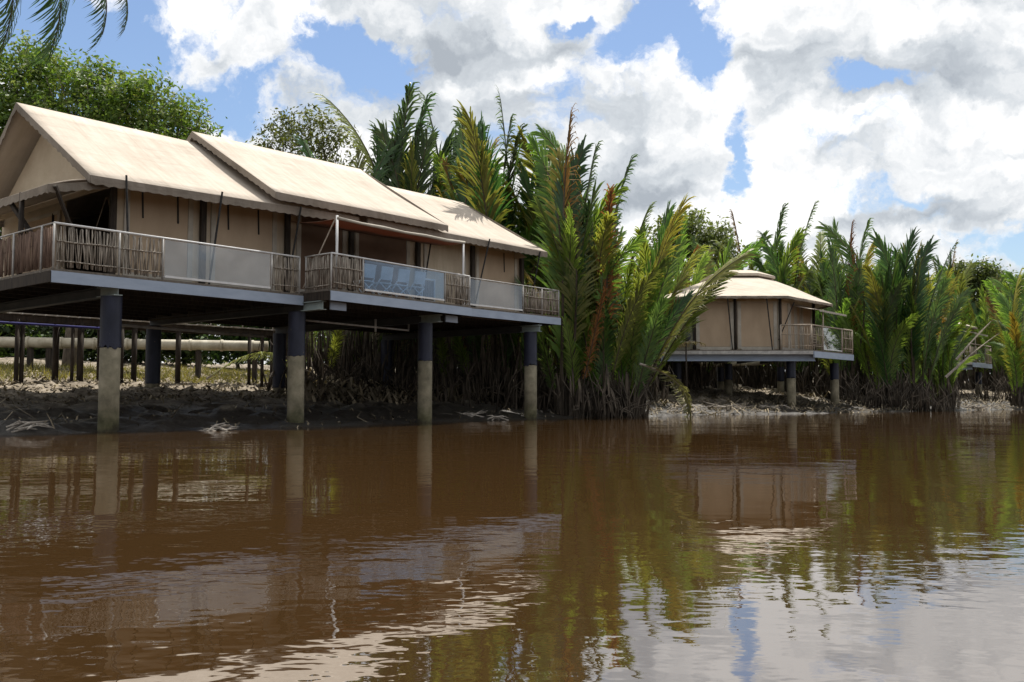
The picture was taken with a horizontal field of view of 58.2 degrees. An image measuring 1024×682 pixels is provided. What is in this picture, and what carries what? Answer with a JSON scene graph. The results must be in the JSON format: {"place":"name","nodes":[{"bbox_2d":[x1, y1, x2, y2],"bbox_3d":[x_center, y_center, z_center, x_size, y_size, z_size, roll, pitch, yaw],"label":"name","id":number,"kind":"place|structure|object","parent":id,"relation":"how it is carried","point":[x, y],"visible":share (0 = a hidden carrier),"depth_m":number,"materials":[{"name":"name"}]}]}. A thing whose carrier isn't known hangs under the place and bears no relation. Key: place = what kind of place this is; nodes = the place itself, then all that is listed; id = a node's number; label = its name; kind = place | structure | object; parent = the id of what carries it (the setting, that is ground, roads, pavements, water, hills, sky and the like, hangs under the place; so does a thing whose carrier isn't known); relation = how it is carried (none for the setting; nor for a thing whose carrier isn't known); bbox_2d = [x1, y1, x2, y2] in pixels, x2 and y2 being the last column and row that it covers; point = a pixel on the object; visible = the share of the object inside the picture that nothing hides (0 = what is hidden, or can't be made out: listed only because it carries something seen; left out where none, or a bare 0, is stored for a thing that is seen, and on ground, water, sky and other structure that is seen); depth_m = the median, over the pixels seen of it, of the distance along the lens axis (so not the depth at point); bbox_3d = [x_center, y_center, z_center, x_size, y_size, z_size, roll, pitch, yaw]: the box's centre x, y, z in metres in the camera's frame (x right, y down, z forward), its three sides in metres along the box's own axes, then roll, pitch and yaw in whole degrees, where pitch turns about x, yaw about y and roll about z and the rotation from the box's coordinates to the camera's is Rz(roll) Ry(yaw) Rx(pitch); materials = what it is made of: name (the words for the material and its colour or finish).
{"place":"outdoors","nodes":[
{"label":"outdoors","id":0,"kind":"place"},
{"bbox_2d":[0,410,1023,681],"bbox_3d":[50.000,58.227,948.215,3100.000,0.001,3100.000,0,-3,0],"label":"river water","id":1,"kind":"structure","parent":0,"point":[866,546],"depth_m":5.47,"materials":[{"name":"brown liquid"}]},
{"bbox_2d":[0,357,1023,435],"bbox_3d":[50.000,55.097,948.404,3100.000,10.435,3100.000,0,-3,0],"label":"mud bank","id":2,"kind":"structure","parent":0,"point":[247,417],"depth_m":31.91,"materials":[{"name":"soil"}]},
{"bbox_2d":[6,420,54,432],"bbox_3d":[-11.769,2.108,22.640,1.034,0.324,1.113,-3,-5,44],"label":"driftwood","id":3,"kind":"object","parent":2,"relation":"on","point":[24,423],"visible":0.94,"depth_m":22.50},
{"bbox_2d":[0,324,63,358],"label":"shrub","id":4,"kind":"object","parent":2,"relation":"on","point":[7,330],"visible":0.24,"depth_m":60.03,"materials":[{"name":"green plant"}]},
{"bbox_2d":[0,0,127,67],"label":"coconut palm","id":5,"kind":"object","parent":2,"relation":"on","point":[49,26],"visible":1,"depth_m":13.01,"materials":[{"name":"green plant"}]},
{"bbox_2d":[28,326,125,358],"bbox_3d":[-29.268,-1.001,62.186,8.888,6.629,6.255,0,-3,0],"label":"shrub","id":6,"kind":"object","parent":2,"relation":"on","point":[62,330],"visible":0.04,"depth_m":60.94,"materials":[{"name":"green plant"}]},
{"bbox_2d":[0,29,226,367],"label":"mangrove tree","id":7,"kind":"object","parent":2,"relation":"on","point":[108,99],"visible":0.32,"depth_m":49.16,"materials":[{"name":"green plant"}]},
{"bbox_2d":[62,329,188,363],"bbox_3d":[-25.427,-0.657,60.607,8.792,5.987,6.672,0,-3,0],"label":"shrub","id":8,"kind":"object","parent":2,"relation":"on","point":[127,353],"visible":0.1,"depth_m":60.49,"materials":[{"name":"green plant"}]},
{"bbox_2d":[0,336,267,380],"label":"pipeline","id":9,"kind":"object","parent":2,"relation":"on","point":[32,343],"visible":0.76,"depth_m":44.43,"materials":[{"name":"metal"}]},
{"bbox_2d":[0,360,286,383],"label":"bank grass","id":10,"kind":"structure","parent":2,"relation":"on","point":[9,367],"depth_m":44.30,"materials":[{"name":"plant"}]},
{"bbox_2d":[0,312,287,387],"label":"boardwalk","id":11,"kind":"structure","parent":2,"relation":"on","point":[19,321],"depth_m":36.24,"materials":[{"name":"brown wood"}]},
{"bbox_2d":[141,322,232,365],"bbox_3d":[-22.085,-1.053,62.825,7.995,6.751,5.963,0,-3,0],"label":"shrub","id":12,"kind":"object","parent":2,"relation":"on","point":[186,359],"visible":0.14,"depth_m":61.73,"materials":[{"name":"green plant"}]},
{"bbox_2d":[203,422,235,430],"bbox_3d":[-8.037,2.420,25.137,1.204,0.382,1.073,1,-4,-21],"label":"driftwood","id":13,"kind":"object","parent":2,"relation":"on","point":[222,427],"visible":0.79,"depth_m":25.00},
{"bbox_2d":[189,322,287,368],"bbox_3d":[-17.794,-1.089,60.615,7.545,6.859,5.869,-1,-4,21],"label":"shrub","id":14,"kind":"object","parent":2,"relation":"on","point":[215,355],"visible":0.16,"depth_m":59.89,"materials":[{"name":"green plant"}]},
{"bbox_2d":[206,351,287,379],"bbox_3d":[-11.293,1.058,39.385,3.443,1.227,1.193,1,-4,-16],"label":"fallen frond","id":15,"kind":"object","parent":2,"relation":"on","point":[247,357],"visible":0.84,"depth_m":39.28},
{"bbox_2d":[0,102,560,431],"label":"stilt lodge","id":16,"kind":"structure","parent":2,"relation":"on","point":[111,226],"depth_m":29.18,"materials":[{"name":"fabric"}]},
{"bbox_2d":[353,263,375,293],"bbox_3d":[-4.766,-1.959,29.664,0.609,0.996,0.544,-3,-5,40],"label":"deck chair","id":17,"kind":"object","parent":16,"relation":"on","point":[369,270],"visible":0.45,"depth_m":29.53,"materials":[{"name":"white paint"}]},
{"bbox_2d":[371,266,393,295],"bbox_3d":[-4.283,-1.924,30.237,0.609,0.996,0.544,-3,-5,40],"label":"deck chair","id":18,"kind":"object","parent":16,"relation":"on","point":[386,273],"visible":0.74,"depth_m":30.09,"materials":[{"name":"white paint"}]},
{"bbox_2d":[388,268,409,297],"bbox_3d":[-3.800,-1.889,30.809,0.609,0.996,0.544,-3,-5,40],"label":"deck chair","id":19,"kind":"object","parent":16,"relation":"on","point":[403,275],"visible":0.83,"depth_m":30.64,"materials":[{"name":"white paint"}]},
{"bbox_2d":[404,271,425,299],"bbox_3d":[-3.317,-1.855,31.382,0.609,0.996,0.544,-3,-5,40],"label":"deck chair","id":20,"kind":"object","parent":16,"relation":"on","point":[419,277],"visible":0.87,"depth_m":31.21,"materials":[{"name":"white paint"}]},
{"bbox_2d":[421,278,434,301],"bbox_3d":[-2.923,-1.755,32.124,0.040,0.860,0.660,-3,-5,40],"label":"deck chair","id":21,"kind":"object","parent":16,"relation":"on","point":[431,288],"visible":0.69,"depth_m":32.17,"materials":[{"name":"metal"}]},
{"bbox_2d":[240,325,331,364],"bbox_3d":[-15.206,-1.023,62.108,7.038,6.815,8.182,2,-4,-28],"label":"shrub","id":22,"kind":"object","parent":2,"relation":"on","point":[287,342],"visible":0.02,"depth_m":60.88,"materials":[{"name":"green plant"}]},
{"bbox_2d":[249,340,341,393],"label":"mangrove roots","id":23,"kind":"object","parent":2,"relation":"on","point":[269,385],"visible":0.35,"depth_m":38.24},
{"bbox_2d":[245,103,358,166],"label":"airy tree","id":24,"kind":"object","parent":2,"relation":"on","point":[287,136],"visible":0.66,"depth_m":56.54,"materials":[{"name":"green plant"}]},
{"bbox_2d":[256,327,363,382],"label":"nipa palm","id":25,"kind":"object","parent":2,"relation":"on","point":[336,339],"visible":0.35,"depth_m":43.28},
{"bbox_2d":[287,330,373,378],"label":"nipa palm","id":26,"kind":"object","parent":2,"relation":"on","point":[361,336],"visible":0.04,"depth_m":45.23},
{"bbox_2d":[291,92,412,371],"bbox_3d":[-7.808,-5.044,47.662,7.507,15.660,4.504,-2,-4,30],"label":"nipa palm","id":27,"kind":"object","parent":2,"relation":"on","point":[359,148],"visible":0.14,"depth_m":47.57,"materials":[{"name":"plant"}]},
{"bbox_2d":[332,330,433,384],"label":"nipa palm","id":28,"kind":"object","parent":2,"relation":"on","point":[375,337],"visible":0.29,"depth_m":43.56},
{"bbox_2d":[367,82,441,370],"bbox_3d":[-5.615,-5.305,47.479,4.425,16.345,3.877,0,-3,0],"label":"nipa palm","id":29,"kind":"object","parent":2,"relation":"on","point":[412,161],"visible":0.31,"depth_m":47.43,"materials":[{"name":"plant"}]},
{"bbox_2d":[359,330,453,388],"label":"nipa palm","id":30,"kind":"object","parent":2,"relation":"on","point":[412,353],"visible":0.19,"depth_m":44.05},
{"bbox_2d":[305,344,558,412],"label":"mangrove roots","id":31,"kind":"object","parent":2,"relation":"on","point":[477,388],"visible":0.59,"depth_m":41.26,"materials":[{"name":"plant"}]},
{"bbox_2d":[405,90,463,381],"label":"nipa palm","id":32,"kind":"object","parent":2,"relation":"on","point":[444,151],"visible":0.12,"depth_m":48.45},
{"bbox_2d":[400,329,495,394],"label":"nipa palm","id":33,"kind":"object","parent":2,"relation":"on","point":[442,349],"visible":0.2,"depth_m":44.19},
{"bbox_2d":[443,409,487,416],"bbox_3d":[-1.777,3.004,36.853,1.792,0.518,1.910,1,-4,-21],"label":"driftwood","id":34,"kind":"object","parent":2,"relation":"on","point":[471,414],"visible":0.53,"depth_m":36.93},
{"bbox_2d":[434,106,510,385],"bbox_3d":[-2.200,-4.594,46.360,4.776,15.564,4.117,1,-4,-12],"label":"nipa palm","id":35,"kind":"object","parent":2,"relation":"on","point":[449,181],"visible":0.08,"depth_m":45.98,"materials":[{"name":"plant"}]},
{"bbox_2d":[432,328,552,402],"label":"nipa palm","id":36,"kind":"object","parent":2,"relation":"on","point":[509,341],"visible":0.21,"depth_m":43.66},
{"bbox_2d":[487,415,507,419],"bbox_3d":[-0.678,3.023,35.871,0.955,0.275,0.724,3,-4,-37],"label":"driftwood","id":37,"kind":"object","parent":2,"relation":"on","point":[497,417],"visible":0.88,"depth_m":35.76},
{"bbox_2d":[451,85,545,385],"bbox_3d":[-1.115,-5.019,44.439,4.768,16.068,8.173,-2,-4,33],"label":"nipa palm","id":38,"kind":"object","parent":2,"relation":"on","point":[491,191],"visible":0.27,"depth_m":43.06,"materials":[{"name":"plant"}]},
{"bbox_2d":[466,292,549,407],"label":"nipa palm","id":39,"kind":"object","parent":2,"relation":"on","point":[476,339],"visible":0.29,"depth_m":43.92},
{"bbox_2d":[26,298,990,371],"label":"wood","id":40,"kind":"object","parent":2,"relation":"on","point":[245,362],"depth_m":110.27,"materials":[{"name":"brown wood"}]},
{"bbox_2d":[0,366,1023,429],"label":"leaf litter","id":41,"kind":"object","parent":2,"relation":"on","point":[360,393],"visible":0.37,"depth_m":39.06,"materials":[{"name":"plant"}]},
{"bbox_2d":[502,123,587,401],"bbox_3d":[1.548,-3.896,46.102,5.168,14.654,5.017,1,-4,-19],"label":"nipa palm","id":42,"kind":"object","parent":2,"relation":"on","point":[525,176],"visible":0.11,"depth_m":46.13,"materials":[{"name":"plant"}]},
{"bbox_2d":[500,248,624,408],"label":"nipa palm","id":43,"kind":"object","parent":2,"relation":"on","point":[514,336],"visible":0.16,"depth_m":43.38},
{"bbox_2d":[514,103,615,417],"bbox_3d":[2.283,-3.563,41.880,6.392,14.429,6.749,1,-4,-23],"label":"nipa palm","id":44,"kind":"object","parent":2,"relation":"on","point":[561,218],"visible":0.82,"depth_m":40.83,"materials":[{"name":"plant"}]},
{"bbox_2d":[553,179,638,375],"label":"nipa palm","id":45,"kind":"object","parent":2,"relation":"on","point":[621,238],"visible":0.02,"depth_m":52.84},
{"bbox_2d":[537,368,660,417],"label":"mangrove roots","id":46,"kind":"object","parent":2,"relation":"on","point":[629,409],"visible":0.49,"depth_m":40.31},
{"bbox_2d":[547,154,660,417],"bbox_3d":[3.704,-2.437,41.923,4.760,12.379,5.854,1,-4,-14],"label":"nipa palm","id":47,"kind":"object","parent":2,"relation":"on","point":[605,246],"visible":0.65,"depth_m":41.09,"materials":[{"name":"plant"}]},
{"bbox_2d":[608,226,666,387],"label":"nipa palm","id":48,"kind":"object","parent":2,"relation":"on","point":[623,233],"visible":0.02,"depth_m":57.02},
{"bbox_2d":[630,223,674,379],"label":"nipa palm","id":49,"kind":"object","parent":2,"relation":"on","point":[643,261],"visible":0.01,"depth_m":58.83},
{"bbox_2d":[617,200,689,402],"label":"nipa palm","id":50,"kind":"object","parent":2,"relation":"on","point":[643,256],"visible":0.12,"depth_m":51.74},
{"bbox_2d":[647,403,680,412],"bbox_3d":[7.142,3.593,46.644,3.593,1.023,4.147,-1,-4,21],"label":"driftwood","id":51,"kind":"object","parent":2,"relation":"on","point":[669,409],"visible":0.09,"depth_m":46.30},
{"bbox_2d":[641,245,700,389],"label":"nipa palm","id":52,"kind":"object","parent":2,"relation":"on","point":[666,364],"visible":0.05,"depth_m":59.63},
{"bbox_2d":[592,193,758,416],"bbox_3d":[7.106,-1.418,42.839,8.273,10.770,6.284,0,-3,0],"label":"nipa palm","id":53,"kind":"object","parent":2,"relation":"on","point":[647,335],"visible":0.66,"depth_m":42.28,"materials":[{"name":"plant"}]},
{"bbox_2d":[639,363,691,416],"bbox_3d":[6.912,2.233,41.138,2.920,2.478,1.270,2,-4,-34],"label":"fallen frond","id":54,"kind":"object","parent":53,"relation":"hanging from","point":[687,396],"visible":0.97,"depth_m":41.68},
{"bbox_2d":[643,216,711,392],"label":"nipa palm","id":55,"kind":"object","parent":2,"relation":"on","point":[689,264],"visible":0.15,"depth_m":57.82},
{"bbox_2d":[681,332,694,386],"bbox_3d":[9.966,1.635,52.597,0.904,4.340,0.574,-2,-4,30],"label":"lamp post","id":56,"kind":"object","parent":2,"relation":"on","point":[688,338],"visible":0.56,"depth_m":52.59,"materials":[{"name":"metal"}]},
{"bbox_2d":[636,205,748,280],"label":"bushy tree","id":57,"kind":"object","parent":2,"relation":"on","point":[703,235],"visible":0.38,"depth_m":75.65,"materials":[{"name":"green plant"}]},
{"bbox_2d":[675,234,724,385],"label":"nipa palm","id":58,"kind":"object","parent":2,"relation":"on","point":[693,240],"visible":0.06,"depth_m":71.56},
{"bbox_2d":[677,245,728,389],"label":"nipa palm","id":59,"kind":"object","parent":2,"relation":"on","point":[703,269],"visible":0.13,"depth_m":63.11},
{"bbox_2d":[701,247,715,385],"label":"nipa palm","id":60,"kind":"object","parent":2,"relation":"on","point":[709,377],"visible":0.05,"depth_m":69.55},
{"bbox_2d":[689,235,764,389],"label":"nipa palm","id":61,"kind":"object","parent":2,"relation":"on","point":[755,245],"visible":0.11,"depth_m":66.67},
{"bbox_2d":[702,402,760,411],"bbox_3d":[11.763,3.648,49.580,3.007,0.777,3.438,-3,-4,36],"label":"driftwood","id":62,"kind":"object","parent":2,"relation":"on","point":[727,406],"visible":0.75,"depth_m":49.48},
{"bbox_2d":[658,361,808,371],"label":"pipeline","id":63,"kind":"object","parent":2,"relation":"on","point":[734,363],"visible":0.12,"depth_m":68.94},
{"bbox_2d":[732,366,740,383],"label":"nipa palm","id":64,"kind":"object","parent":2,"relation":"on","point":[736,374],"visible":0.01,"depth_m":79.23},
{"bbox_2d":[711,209,765,388],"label":"nipa palm","id":65,"kind":"object","parent":2,"relation":"on","point":[749,378],"visible":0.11,"depth_m":72.02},
{"bbox_2d":[731,241,765,383],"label":"nipa palm","id":66,"kind":"object","parent":2,"relation":"on","point":[740,379],"visible":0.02,"depth_m":79.68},
{"bbox_2d":[659,270,853,405],"bbox_3d":[14.899,0.094,59.986,13.184,9.391,13.844,0,-3,0],"label":"stilt bungalow","id":67,"kind":"object","parent":2,"relation":"on","point":[753,316],"visible":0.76,"depth_m":54.12,"materials":[{"name":"fabric"}]},
{"bbox_2d":[809,336,821,350],"bbox_3d":[18.436,0.172,55.892,0.577,1.000,0.529,1,-4,-17],"label":"wooden chair","id":68,"kind":"object","parent":67,"relation":"on","point":[813,344],"visible":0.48,"depth_m":56.02,"materials":[{"name":"brown wood"}]},
{"bbox_2d":[748,235,786,385],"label":"nipa palm","id":69,"kind":"object","parent":2,"relation":"on","point":[765,366],"visible":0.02,"depth_m":77.90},
{"bbox_2d":[753,404,790,409],"bbox_3d":[14.276,3.740,51.438,2.204,0.436,1.951,0,-3,0],"label":"driftwood","id":70,"kind":"object","parent":2,"relation":"on","point":[769,407],"visible":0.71,"depth_m":50.93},
{"bbox_2d":[743,230,805,387],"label":"nipa palm","id":71,"kind":"object","parent":2,"relation":"on","point":[765,233],"visible":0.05,"depth_m":73.95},
{"bbox_2d":[751,200,818,388],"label":"nipa palm","id":72,"kind":"object","parent":2,"relation":"on","point":[758,264],"visible":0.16,"depth_m":70.78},
{"bbox_2d":[754,227,833,392],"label":"nipa palm","id":73,"kind":"object","parent":2,"relation":"on","point":[782,270],"visible":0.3,"depth_m":68.21,"materials":[{"name":"plant"}]},
{"bbox_2d":[762,248,831,392],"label":"nipa palm","id":74,"kind":"object","parent":2,"relation":"on","point":[809,372],"visible":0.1,"depth_m":69.43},
{"bbox_2d":[791,231,829,387],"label":"nipa palm","id":75,"kind":"object","parent":2,"relation":"on","point":[819,246],"visible":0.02,"depth_m":77.06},
{"bbox_2d":[796,366,829,398],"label":"mangrove roots","id":76,"kind":"object","parent":2,"relation":"on","point":[810,391],"visible":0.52,"depth_m":62.81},
{"bbox_2d":[789,226,836,384],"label":"nipa palm","id":77,"kind":"object","parent":2,"relation":"on","point":[803,259],"visible":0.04,"depth_m":74.37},
{"bbox_2d":[795,262,843,392],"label":"nipa palm","id":78,"kind":"object","parent":2,"relation":"on","point":[805,270],"visible":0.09,"depth_m":67.96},
{"bbox_2d":[809,218,873,399],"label":"nipa palm","id":79,"kind":"object","parent":2,"relation":"on","point":[845,297],"visible":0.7,"depth_m":62.18,"materials":[{"name":"plant"}]},
{"bbox_2d":[814,218,875,389],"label":"nipa palm","id":80,"kind":"object","parent":2,"relation":"on","point":[823,265],"visible":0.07,"depth_m":72.78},
{"bbox_2d":[826,251,894,395],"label":"nipa palm","id":81,"kind":"object","parent":2,"relation":"on","point":[868,335],"visible":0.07,"depth_m":65.92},
{"bbox_2d":[832,244,893,394],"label":"nipa palm","id":82,"kind":"object","parent":2,"relation":"on","point":[858,361],"visible":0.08,"depth_m":66.47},
{"bbox_2d":[851,239,893,283],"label":"nipa palm","id":83,"kind":"object","parent":2,"relation":"on","point":[869,254],"visible":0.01,"depth_m":76.28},
{"bbox_2d":[837,228,919,405],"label":"nipa palm","id":84,"kind":"object","parent":2,"relation":"on","point":[887,331],"visible":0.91,"depth_m":60.18,"materials":[{"name":"plant"}]},
{"bbox_2d":[839,372,960,410],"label":"mangrove roots","id":85,"kind":"object","parent":2,"relation":"on","point":[874,404],"visible":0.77,"depth_m":58.20,"materials":[{"name":"plant"}]},
{"bbox_2d":[818,322,991,394],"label":"stilt bungalow","id":86,"kind":"object","parent":2,"relation":"on","point":[970,365],"visible":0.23,"depth_m":77.26,"materials":[{"name":"grey wood"}]},
{"bbox_2d":[871,242,950,391],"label":"nipa palm","id":87,"kind":"object","parent":2,"relation":"on","point":[876,276],"visible":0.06,"depth_m":66.73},
{"bbox_2d":[866,226,968,408],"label":"nipa palm","id":88,"kind":"object","parent":2,"relation":"on","point":[913,348],"visible":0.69,"depth_m":61.31,"materials":[{"name":"plant"}]},
{"bbox_2d":[909,252,961,395],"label":"nipa palm","id":89,"kind":"object","parent":2,"relation":"on","point":[929,287],"visible":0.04,"depth_m":69.73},
{"bbox_2d":[904,308,980,408],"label":"nipa palm","id":90,"kind":"object","parent":2,"relation":"on","point":[946,363],"visible":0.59,"depth_m":62.18,"materials":[{"name":"plant"}]},
{"bbox_2d":[931,241,968,383],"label":"nipa palm","id":91,"kind":"object","parent":2,"relation":"on","point":[937,262],"visible":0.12,"depth_m":98.77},
{"bbox_2d":[929,268,973,378],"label":"nipa palm","id":92,"kind":"object","parent":2,"relation":"on","point":[968,291],"visible":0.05,"depth_m":77.73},
{"bbox_2d":[927,266,976,393],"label":"nipa palm","id":93,"kind":"object","parent":2,"relation":"on","point":[944,319],"visible":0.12,"depth_m":74.27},
{"bbox_2d":[939,258,993,389],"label":"nipa palm","id":94,"kind":"object","parent":2,"relation":"on","point":[962,282],"visible":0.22,"depth_m":95.45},
{"bbox_2d":[932,253,1011,302],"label":"bushy tree","id":95,"kind":"object","parent":2,"relation":"on","point":[982,272],"visible":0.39,"depth_m":99.67,"materials":[{"name":"green plant"}]},
{"bbox_2d":[944,333,999,377],"bbox_3d":[29.609,0.943,59.256,3.526,2.946,0.763,-1,-4,9],"label":"fallen frond","id":96,"kind":"object","parent":2,"relation":"on","point":[953,369],"visible":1,"depth_m":59.17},
{"bbox_2d":[964,300,981,389],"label":"nipa palm","id":97,"kind":"object","parent":2,"relation":"on","point":[973,374],"visible":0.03,"depth_m":98.69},
{"bbox_2d":[955,321,991,360],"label":"fallen frond","id":98,"kind":"object","parent":2,"relation":"on","point":[965,348],"visible":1,"depth_m":60.74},
{"bbox_2d":[956,403,991,409],"bbox_3d":[31.995,4.607,63.704,2.814,0.645,4.009,1,-4,-20],"label":"driftwood","id":99,"kind":"object","parent":2,"relation":"on","point":[974,406],"visible":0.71,"depth_m":63.53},
{"bbox_2d":[968,279,1001,390],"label":"nipa palm","id":100,"kind":"object","parent":2,"relation":"on","point":[986,290],"visible":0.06,"depth_m":97.33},
{"bbox_2d":[967,270,1006,390],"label":"nipa palm","id":101,"kind":"object","parent":2,"relation":"on","point":[981,350],"visible":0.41,"depth_m":95.45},
{"bbox_2d":[975,284,1007,391],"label":"nipa palm","id":102,"kind":"object","parent":2,"relation":"on","point":[994,372],"visible":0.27,"depth_m":94.45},
{"bbox_2d":[962,374,1022,401],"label":"mangrove roots","id":103,"kind":"object","parent":2,"relation":"on","point":[995,396],"visible":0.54,"depth_m":71.94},
{"bbox_2d":[963,274,1021,391],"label":"nipa palm","id":104,"kind":"object","parent":2,"relation":"on","point":[997,337],"visible":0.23,"depth_m":90.48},
{"bbox_2d":[976,264,1023,305],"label":"bushy tree","id":105,"kind":"object","parent":2,"relation":"on","point":[1016,277],"visible":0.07,"depth_m":104.04,"materials":[{"name":"green plant"}]},
{"bbox_2d":[981,279,1023,393],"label":"nipa palm","id":106,"kind":"object","parent":2,"relation":"on","point":[993,289],"visible":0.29,"depth_m":76.66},
{"bbox_2d":[984,271,1023,353],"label":"nipa palm","id":107,"kind":"object","parent":2,"relation":"on","point":[1010,277],"visible":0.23,"depth_m":89.08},
{"bbox_2d":[987,268,1023,407],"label":"nipa palm","id":108,"kind":"object","parent":2,"relation":"on","point":[1013,338],"visible":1,"depth_m":67.06,"materials":[{"name":"plant"}]},
{"bbox_2d":[0,0,1023,367],"label":"sky","id":109,"kind":"structure","parent":0,"point":[903,115],"materials":[{"name":"white"}]}
]}

